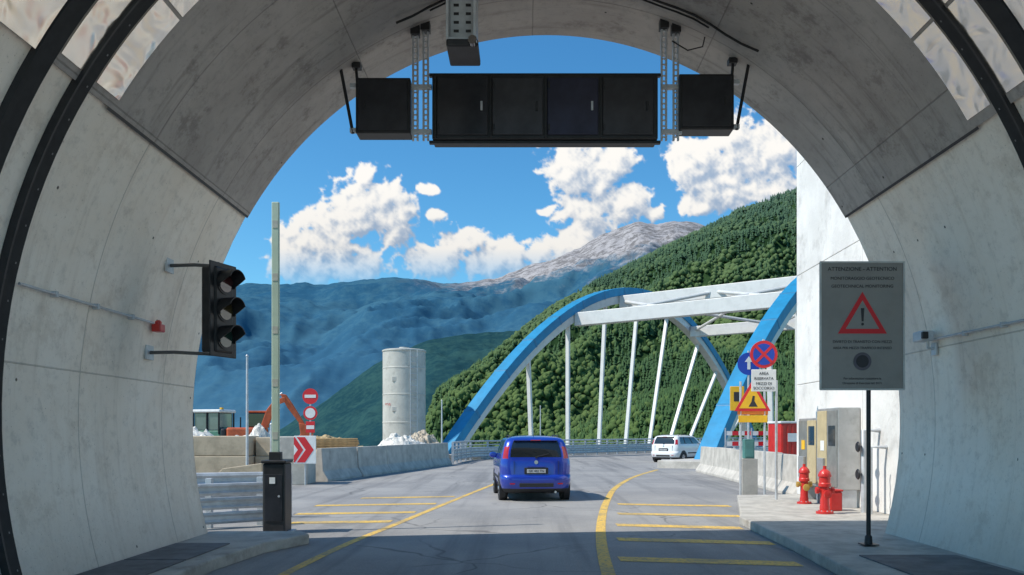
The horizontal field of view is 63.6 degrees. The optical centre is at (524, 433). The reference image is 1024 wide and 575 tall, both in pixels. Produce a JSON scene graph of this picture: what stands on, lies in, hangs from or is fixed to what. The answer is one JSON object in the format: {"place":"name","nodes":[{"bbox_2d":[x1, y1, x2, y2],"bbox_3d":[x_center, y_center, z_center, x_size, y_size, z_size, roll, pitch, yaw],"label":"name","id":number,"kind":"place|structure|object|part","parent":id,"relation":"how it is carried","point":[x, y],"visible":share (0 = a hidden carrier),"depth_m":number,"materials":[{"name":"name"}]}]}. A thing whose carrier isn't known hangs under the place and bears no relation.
{"place":"outdoors","nodes":[
{"label":"outdoors","id":0,"kind":"place"},
{"bbox_2d":[76,531,308,574],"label":"sidewalk","id":1,"kind":"structure","parent":0,"point":[208,552],"depth_m":10.04,"materials":[{"name":"concrete"}]},
{"bbox_2d":[193,436,258,472],"bbox_3d":[-10.900,0.850,30.250,2.000,1.500,1.500,0,0,-3],"label":"concrete block","id":2,"kind":"object","parent":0,"point":[212,454],"depth_m":29.51,"materials":[{"name":"beige concrete"}]},
{"bbox_2d":[220,463,263,471],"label":"slab","id":3,"kind":"structure","parent":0,"point":[253,468],"depth_m":26.93,"materials":[{"name":"beige concrete"}]},
{"bbox_2d":[255,437,269,463],"bbox_3d":[-8.900,0.875,30.800,1.900,1.450,1.200,0,0,2],"label":"concrete block","id":4,"kind":"object","parent":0,"point":[262,448],"depth_m":30.23,"materials":[{"name":"beige concrete"}]},
{"bbox_2d":[280,331,514,445],"bbox_3d":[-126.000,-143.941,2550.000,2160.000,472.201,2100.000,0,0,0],"label":"mountain spur","id":5,"kind":"structure","parent":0,"point":[353,408],"depth_m":2407.22,"materials":[{"name":"green plant"}]},
{"bbox_2d":[193,221,703,432],"bbox_3d":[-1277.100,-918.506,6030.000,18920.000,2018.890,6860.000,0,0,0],"label":"mountain range","id":6,"kind":"structure","parent":0,"point":[335,337],"depth_m":4791.67,"materials":[{"name":"blue stone"}]},
{"bbox_2d":[223,35,795,284],"label":"sky","id":7,"kind":"structure","parent":0,"point":[497,191],"materials":[{"name":"blue"}]},
{"bbox_2d":[203,460,835,574],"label":"road","id":8,"kind":"structure","parent":0,"point":[486,531],"depth_m":13.83,"materials":[{"name":"grey asphalt"}]},
{"bbox_2d":[196,471,291,527],"bbox_3d":[-5.578,1.160,14.438,3.403,0.880,1.577,0,0,-33],"label":"guardrail","id":9,"kind":"object","parent":8,"relation":"on","point":[235,492],"visible":0.45,"depth_m":14.04,"materials":[{"name":"metal"}]},
{"bbox_2d":[261,202,296,530],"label":"barrier gate","id":10,"kind":"structure","parent":8,"relation":"on","point":[276,492],"depth_m":13.26,"materials":[{"name":"black metal"}]},
{"bbox_2d":[265,474,281,521],"bbox_3d":[-3.980,1.025,13.093,0.280,0.750,0.013,0,0,0],"label":"cabinet door","id":11,"kind":"structure","parent":10,"relation":"in","point":[273,503],"depth_m":13.09,"materials":[{"name":"black metal"}]},
{"bbox_2d":[280,436,315,484],"bbox_3d":[-7.250,0.850,26.200,1.000,1.500,1.200,0,0,-2],"label":"concrete block","id":12,"kind":"object","parent":8,"relation":"on","point":[287,450],"depth_m":25.61,"materials":[{"name":"grey concrete"}]},
{"bbox_2d":[294,436,315,484],"bbox_3d":[-6.750,0.840,25.434,0.680,1.520,0.081,0,0,0],"label":"chevron sign","id":13,"kind":"object","parent":8,"relation":"on","point":[305,450],"visible":0.98,"depth_m":25.40,"materials":[{"name":"metal"}]},
{"bbox_2d":[316,443,451,481],"bbox_3d":[-5.364,1.043,34.674,0.650,1.113,15.207,0,0,10],"label":"concrete barrier","id":14,"kind":"object","parent":8,"relation":"on","point":[337,463],"visible":0.96,"depth_m":31.77,"materials":[{"name":"grey concrete"}]},
{"bbox_2d":[489,435,570,499],"bbox_3d":[0.120,0.772,21.099,1.980,1.724,3.773,0,0,-5],"label":"hatchback car","id":15,"kind":"object","parent":8,"relation":"on","point":[531,463],"visible":1,"depth_m":19.37,"materials":[{"name":"blue paint"}]},
{"bbox_2d":[278,470,802,574],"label":"road markings","id":16,"kind":"object","parent":8,"relation":"on","point":[605,563],"visible":0.88,"depth_m":12.73,"materials":[{"name":"yellow paint"}]},
{"bbox_2d":[730,351,758,438],"bbox_3d":[5.880,-0.300,22.027,0.800,3.800,0.065,0,0,0],"label":"mandatory sign","id":17,"kind":"object","parent":8,"relation":"on","point":[746,365],"visible":0.7,"depth_m":22.00,"materials":[{"name":"metal"}]},
{"bbox_2d":[696,446,796,493],"bbox_3d":[7.239,1.068,27.325,0.650,1.064,14.258,0,0,2],"label":"concrete barrier","id":18,"kind":"object","parent":8,"relation":"on","point":[721,462],"visible":0.7,"depth_m":24.78,"materials":[{"name":"grey concrete"}]},
{"bbox_2d":[742,439,757,494],"bbox_3d":[5.750,0.875,21.200,0.400,1.450,0.300,0,0,0],"label":"utility cabinet","id":19,"kind":"object","parent":8,"relation":"on","point":[749,474],"visible":0.81,"depth_m":21.05,"materials":[{"name":"concrete"}]},
{"bbox_3d":[5.750,0.400,21.075,0.200,0.400,0.009,0,0,0],"label":"door","id":20,"kind":"part","parent":19,"relation":"part of","materials":[{"name":"teal metal"}]},
{"bbox_2d":[265,109,796,270],"bbox_3d":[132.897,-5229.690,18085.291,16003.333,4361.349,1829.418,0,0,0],"label":"cloud","id":21,"kind":"structure","parent":0,"point":[707,175],"depth_m":18690.51,"materials":[{"name":"white"}]},
{"bbox_2d":[429,198,796,443],"bbox_3d":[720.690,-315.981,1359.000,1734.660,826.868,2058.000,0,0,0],"label":"hill","id":22,"kind":"structure","parent":0,"point":[575,332],"depth_m":773.90,"materials":[{"name":"green plant"}]},
{"bbox_2d":[426,187,796,451],"bbox_3d":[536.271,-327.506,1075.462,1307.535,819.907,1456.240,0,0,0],"label":"forest","id":23,"kind":"object","parent":22,"relation":"on","point":[584,425],"visible":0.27,"depth_m":724.12,"materials":[{"name":"green plant"}]},
{"bbox_2d":[797,151,899,513],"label":"retaining wall","id":24,"kind":"structure","parent":0,"point":[825,231],"depth_m":18.00,"materials":[{"name":"white concrete"}]},
{"bbox_2d":[737,494,1023,574],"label":"sidewalk","id":25,"kind":"structure","parent":0,"point":[829,542],"depth_m":11.06,"materials":[{"name":"concrete"}]},
{"bbox_2d":[735,381,769,494],"bbox_3d":[5.500,0.160,19.929,0.874,2.880,0.078,0,0,0],"label":"roadworks sign","id":26,"kind":"object","parent":25,"relation":"on","point":[752,406],"visible":0.88,"depth_m":19.90,"materials":[{"name":"metal"}]},
{"bbox_2d":[750,339,777,499],"bbox_3d":[5.223,-0.300,18.024,0.607,3.500,0.068,0,0,0],"label":"no stopping sign","id":27,"kind":"object","parent":25,"relation":"on","point":[763,354],"visible":1,"depth_m":18.00,"materials":[{"name":"metal"}]},
{"bbox_2d":[796,464,812,503],"bbox_3d":[5.759,1.042,16.990,0.306,0.817,0.306,0,0,44],"label":"fire hydrant","id":28,"kind":"object","parent":25,"relation":"on","point":[804,484],"visible":1,"depth_m":16.93,"materials":[{"name":"red metal"}]},
{"bbox_2d":[815,466,834,513],"bbox_3d":[5.419,1.020,14.890,0.323,0.860,0.323,0,0,44],"label":"fire hydrant","id":29,"kind":"object","parent":25,"relation":"on","point":[825,491],"visible":1,"depth_m":14.83,"materials":[{"name":"red metal"}]},
{"bbox_2d":[798,407,859,507],"bbox_3d":[6.235,0.475,17.085,0.510,1.950,2.270,0,0,0],"label":"steel cabinet","id":30,"kind":"object","parent":25,"relation":"on","point":[829,438],"visible":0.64,"depth_m":16.08,"materials":[{"name":"beige metal"}]},
{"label":"door","id":31,"kind":"part","parent":30,"relation":"part of","materials":[{"name":"grey metal"}]},
{"bbox_2d":[808,426,813,444],"bbox_3d":[6.037,0.050,17.380,0.005,0.400,0.360,0,0,0],"label":"cabinet window","id":32,"kind":"structure","parent":30,"relation":"in","point":[810,428],"depth_m":17.38,"materials":[{"name":"glass"}]},
{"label":"door","id":33,"kind":"part","parent":30,"relation":"part of","materials":[{"name":"beige metal"}]},
{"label":"door","id":34,"kind":"part","parent":30,"relation":"part of","materials":[{"name":"beige metal"}]},
{"bbox_2d":[828,426,834,445],"bbox_3d":[6.037,0.050,16.230,0.005,0.400,0.360,0,0,0],"label":"door window","id":35,"kind":"structure","parent":30,"relation":"in","point":[831,429],"depth_m":16.23,"materials":[{"name":"glass"}]},
{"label":"door","id":36,"kind":"part","parent":30,"relation":"part of","materials":[{"name":"grey metal"}]},
{"bbox_2d":[830,489,842,510],"bbox_3d":[5.800,1.250,15.500,0.260,0.400,0.320,0,0,0],"label":"hose box","id":37,"kind":"object","parent":25,"relation":"on","point":[836,501],"visible":0.54,"depth_m":15.35,"materials":[{"name":"red paint"}]},
{"bbox_2d":[819,261,904,545],"bbox_3d":[4.325,-0.375,10.630,1.090,3.650,0.200,0,0,0],"label":"warning sign board","id":38,"kind":"object","parent":25,"relation":"on","point":[861,325],"visible":1,"depth_m":10.57,"materials":[{"name":"grey metal"}]},
{"bbox_2d":[855,428,887,513],"bbox_3d":[6.300,0.679,14.867,0.440,1.543,0.665,0,0,0],"label":"pipe manifold","id":39,"kind":"object","parent":25,"relation":"on","point":[858,447],"visible":0.63,"depth_m":15.06,"materials":[{"name":"metal"}]},
{"bbox_3d":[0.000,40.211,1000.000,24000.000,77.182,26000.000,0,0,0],"label":"ground","id":40,"kind":"structure","parent":0,"visible":0},
{"bbox_2d":[193,426,213,435],"bbox_3d":[-15.500,0.648,38.000,7.000,1.964,4.000,0,0,0],"label":"rubble pile","id":41,"kind":"object","parent":40,"relation":"on","point":[196,432],"visible":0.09,"depth_m":37.86,"materials":[{"name":"white stone"}]},
{"bbox_2d":[193,407,240,435],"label":"tractor","id":42,"kind":"object","parent":40,"relation":"on","point":[214,422],"visible":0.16,"depth_m":45.95,"materials":[{"name":"glass"}]},
{"bbox_2d":[246,354,248,464],"bbox_3d":[-9.400,-0.535,28.000,0.300,4.270,0.300,0,0,0],"label":"utility pole","id":43,"kind":"object","parent":40,"relation":"on","point":[247,437],"visible":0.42,"depth_m":27.96,"materials":[{"name":"metal"}]},
{"bbox_2d":[235,423,269,436],"bbox_3d":[-11.800,0.591,36.000,4.400,2.077,3.200,0,0,0],"label":"rubble pile","id":44,"kind":"object","parent":40,"relation":"on","point":[259,430],"visible":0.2,"depth_m":35.73,"materials":[{"name":"white stone"}]},
{"bbox_2d":[221,392,312,435],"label":"excavator","id":45,"kind":"object","parent":40,"relation":"on","point":[262,418],"visible":0.33,"depth_m":44.07,"materials":[{"name":"metal"}]},
{"bbox_2d":[270,423,271,451],"bbox_3d":[-9.200,0.615,30.000,0.300,1.970,0.300,0,0,0],"label":"utility pole","id":46,"kind":"object","parent":40,"relation":"on","point":[270,437],"visible":0.37,"depth_m":29.97,"materials":[{"name":"metal"}]},
{"bbox_2d":[302,388,317,435],"bbox_3d":[-7.650,0.000,29.526,0.560,3.200,0.068,0,0,0],"label":"no entry sign","id":47,"kind":"object","parent":40,"relation":"on","point":[310,396],"visible":0.98,"depth_m":29.50,"materials":[{"name":"metal"}]},
{"bbox_2d":[316,438,358,449],"bbox_3d":[-8.503,0.912,35.999,2.570,1.375,1.000,0,0,-11],"label":"timber stack","id":48,"kind":"object","parent":40,"relation":"on","point":[334,442],"visible":0.44,"depth_m":35.61,"materials":[{"name":"brown wood"}]},
{"bbox_2d":[316,434,362,452],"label":"sand pile","id":49,"kind":"object","parent":40,"relation":"on","point":[326,436],"visible":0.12,"depth_m":40.06,"materials":[{"name":"beige sand"}]},
{"bbox_2d":[378,433,425,445],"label":"rubble pile","id":50,"kind":"object","parent":40,"relation":"on","point":[394,439],"visible":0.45,"depth_m":42.99,"materials":[{"name":"white stone"}]},
{"bbox_2d":[382,347,425,439],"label":"storage silo","id":51,"kind":"object","parent":40,"relation":"on","point":[404,390],"visible":0.92,"depth_m":49.35,"materials":[{"name":"paint"}]},
{"bbox_2d":[411,430,450,459],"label":"rubble pile","id":52,"kind":"object","parent":40,"relation":"on","point":[423,436],"visible":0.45,"depth_m":46.94,"materials":[{"name":"beige stone"}]},
{"bbox_2d":[441,400,442,442],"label":"utility pole","id":53,"kind":"object","parent":40,"relation":"on","point":[441,424],"visible":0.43,"depth_m":45.97,"materials":[{"name":"metal"}]},
{"bbox_2d":[0,0,1023,574],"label":"tunnel","id":54,"kind":"structure","parent":40,"relation":"on","point":[142,142],"depth_m":9.45,"materials":[{"name":"concrete"}]},
{"bbox_2d":[18,282,153,323],"bbox_3d":[-4.667,-1.380,8.978,0.070,0.060,2.744,0,0,0],"label":"wall conduit","id":55,"kind":"object","parent":54,"relation":"attached to","point":[54,294],"depth_m":8.69,"materials":[{"name":"metal"}]},
{"bbox_2d":[152,320,164,332],"bbox_3d":[-4.632,-1.355,10.450,0.120,0.150,0.140,0,0,0],"label":"junction box","id":56,"kind":"object","parent":54,"relation":"attached to","point":[158,326],"visible":1,"depth_m":10.39,"materials":[{"name":"red paint"}]},
{"bbox_2d":[145,257,209,359],"bbox_3d":[-4.269,-1.570,10.424,1.003,1.280,0.220,0,0,4],"label":"signal bracket","id":57,"kind":"object","parent":54,"relation":"attached to","point":[170,265],"visible":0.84,"depth_m":10.39,"materials":[{"name":"metal"}]},
{"bbox_2d":[202,260,245,358],"bbox_3d":[-3.709,-1.520,10.203,0.420,1.160,0.480,0,0,20],"label":"traffic light","id":58,"kind":"object","parent":57,"relation":"attached to","point":[223,305],"visible":1,"depth_m":10.10,"materials":[{"name":"black metal"}]},
{"bbox_2d":[340,62,411,139],"bbox_3d":[-2.013,-4.526,11.124,0.986,1.051,0.312,0,0,0],"label":"lane signal","id":59,"kind":"object","parent":54,"relation":"attached to","point":[383,108],"visible":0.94,"depth_m":10.99,"materials":[{"name":"black metal"}]},
{"bbox_2d":[358,80,407,129],"bbox_3d":[-1.885,-4.370,10.993,0.660,0.670,0.014,0,0,0],"label":"rear door","id":60,"kind":"structure","parent":59,"relation":"in","point":[386,108],"depth_m":10.99,"materials":[{"name":"black metal"}]},
{"bbox_2d":[446,0,479,65],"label":"ceiling camera","id":61,"kind":"object","parent":54,"relation":"attached to","point":[462,44],"visible":1,"depth_m":9.57,"materials":[{"name":"metal"}]},
{"bbox_2d":[410,19,704,146],"bbox_3d":[0.454,-4.712,11.148,3.959,1.664,0.385,0,0,0],"label":"variable message sign","id":62,"kind":"object","parent":54,"relation":"attached to","point":[544,109],"visible":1,"depth_m":10.98,"materials":[{"name":"black metal"}]},
{"bbox_2d":[437,78,487,134],"bbox_3d":[-0.825,-4.350,10.989,0.680,0.760,0.022,0,0,0],"label":"door","id":63,"kind":"structure","parent":62,"relation":"in","point":[459,112],"depth_m":10.98,"materials":[{"name":"black metal"}]},
{"bbox_2d":[492,78,542,134],"bbox_3d":[-0.090,-4.350,10.989,0.680,0.760,0.022,0,0,0],"label":"door","id":64,"kind":"structure","parent":62,"relation":"in","point":[514,112],"depth_m":10.98,"materials":[{"name":"black metal"}]},
{"bbox_2d":[547,78,597,134],"bbox_3d":[0.645,-4.350,10.989,0.680,0.760,0.022,0,0,0],"label":"door","id":65,"kind":"structure","parent":62,"relation":"in","point":[569,112],"depth_m":10.98,"materials":[{"name":"black metal"}]},
{"bbox_2d":[603,78,653,134],"bbox_3d":[1.380,-4.350,10.989,0.680,0.760,0.022,0,0,0],"label":"door","id":66,"kind":"structure","parent":62,"relation":"in","point":[625,112],"depth_m":10.98,"materials":[{"name":"black metal"}]},
{"bbox_2d":[396,0,758,51],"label":"ceiling cable","id":67,"kind":"object","parent":54,"relation":"hanging from","point":[650,2],"visible":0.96,"depth_m":10.63,"materials":[{"name":"rubber"}]},
{"bbox_2d":[676,57,749,135],"bbox_3d":[2.558,-4.580,11.124,0.986,1.061,0.312,0,0,0],"label":"lane signal","id":68,"kind":"object","parent":54,"relation":"attached to","point":[705,104],"visible":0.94,"depth_m":10.99,"materials":[{"name":"black metal"}]},
{"bbox_2d":[682,76,731,125],"bbox_3d":[2.430,-4.420,10.993,0.660,0.670,0.014,0,0,0],"label":"rear door","id":69,"kind":"structure","parent":68,"relation":"in","point":[702,96],"depth_m":10.99,"materials":[{"name":"black metal"}]},
{"bbox_2d":[913,330,937,355],"bbox_3d":[5.252,-1.175,10.780,0.250,0.310,0.300,0,0,0],"label":"wall camera","id":70,"kind":"object","parent":54,"relation":"attached to","point":[926,336],"depth_m":10.74,"materials":[{"name":"metal"}]},
{"bbox_2d":[933,319,1023,340],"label":"wall conduit","id":71,"kind":"object","parent":54,"relation":"attached to","point":[1001,324],"depth_m":9.62,"materials":[{"name":"metal"}]},
{"bbox_2d":[443,276,796,468],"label":"arch bridge","id":72,"kind":"structure","parent":40,"relation":"on","point":[775,297],"depth_m":56.90,"materials":[{"name":"blue paint"}]},
{"bbox_2d":[451,437,766,463],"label":"guardrail","id":73,"kind":"object","parent":72,"relation":"on","point":[470,452],"visible":0.59,"depth_m":59.50,"materials":[{"name":"metal"}]},
{"bbox_2d":[651,433,700,461],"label":"hatchback car","id":74,"kind":"object","parent":72,"relation":"on","point":[666,446],"visible":0.84,"depth_m":44.85,"materials":[{"name":"white paint"}]},
{"bbox_2d":[727,440,767,450],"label":"guardrail","id":75,"kind":"object","parent":72,"relation":"on","point":[759,448],"visible":0.02,"depth_m":48.23,"materials":[{"name":"metal"}]},
{"bbox_2d":[725,428,767,447],"bbox_3d":[11.084,0.700,31.360,6.869,1.800,0.090,0,0,3],"label":"safety fence","id":76,"kind":"object","parent":40,"relation":"on","point":[743,433],"visible":0.09,"depth_m":31.50,"materials":[{"name":"metal"}]},
{"bbox_2d":[767,421,796,454],"bbox_3d":[9.500,0.585,30.000,0.960,2.030,1.060,0,0,-10],"label":"red container","id":77,"kind":"object","parent":40,"relation":"on","point":[787,437],"visible":0.41,"depth_m":29.49,"materials":[{"name":"metal"}]}
]}

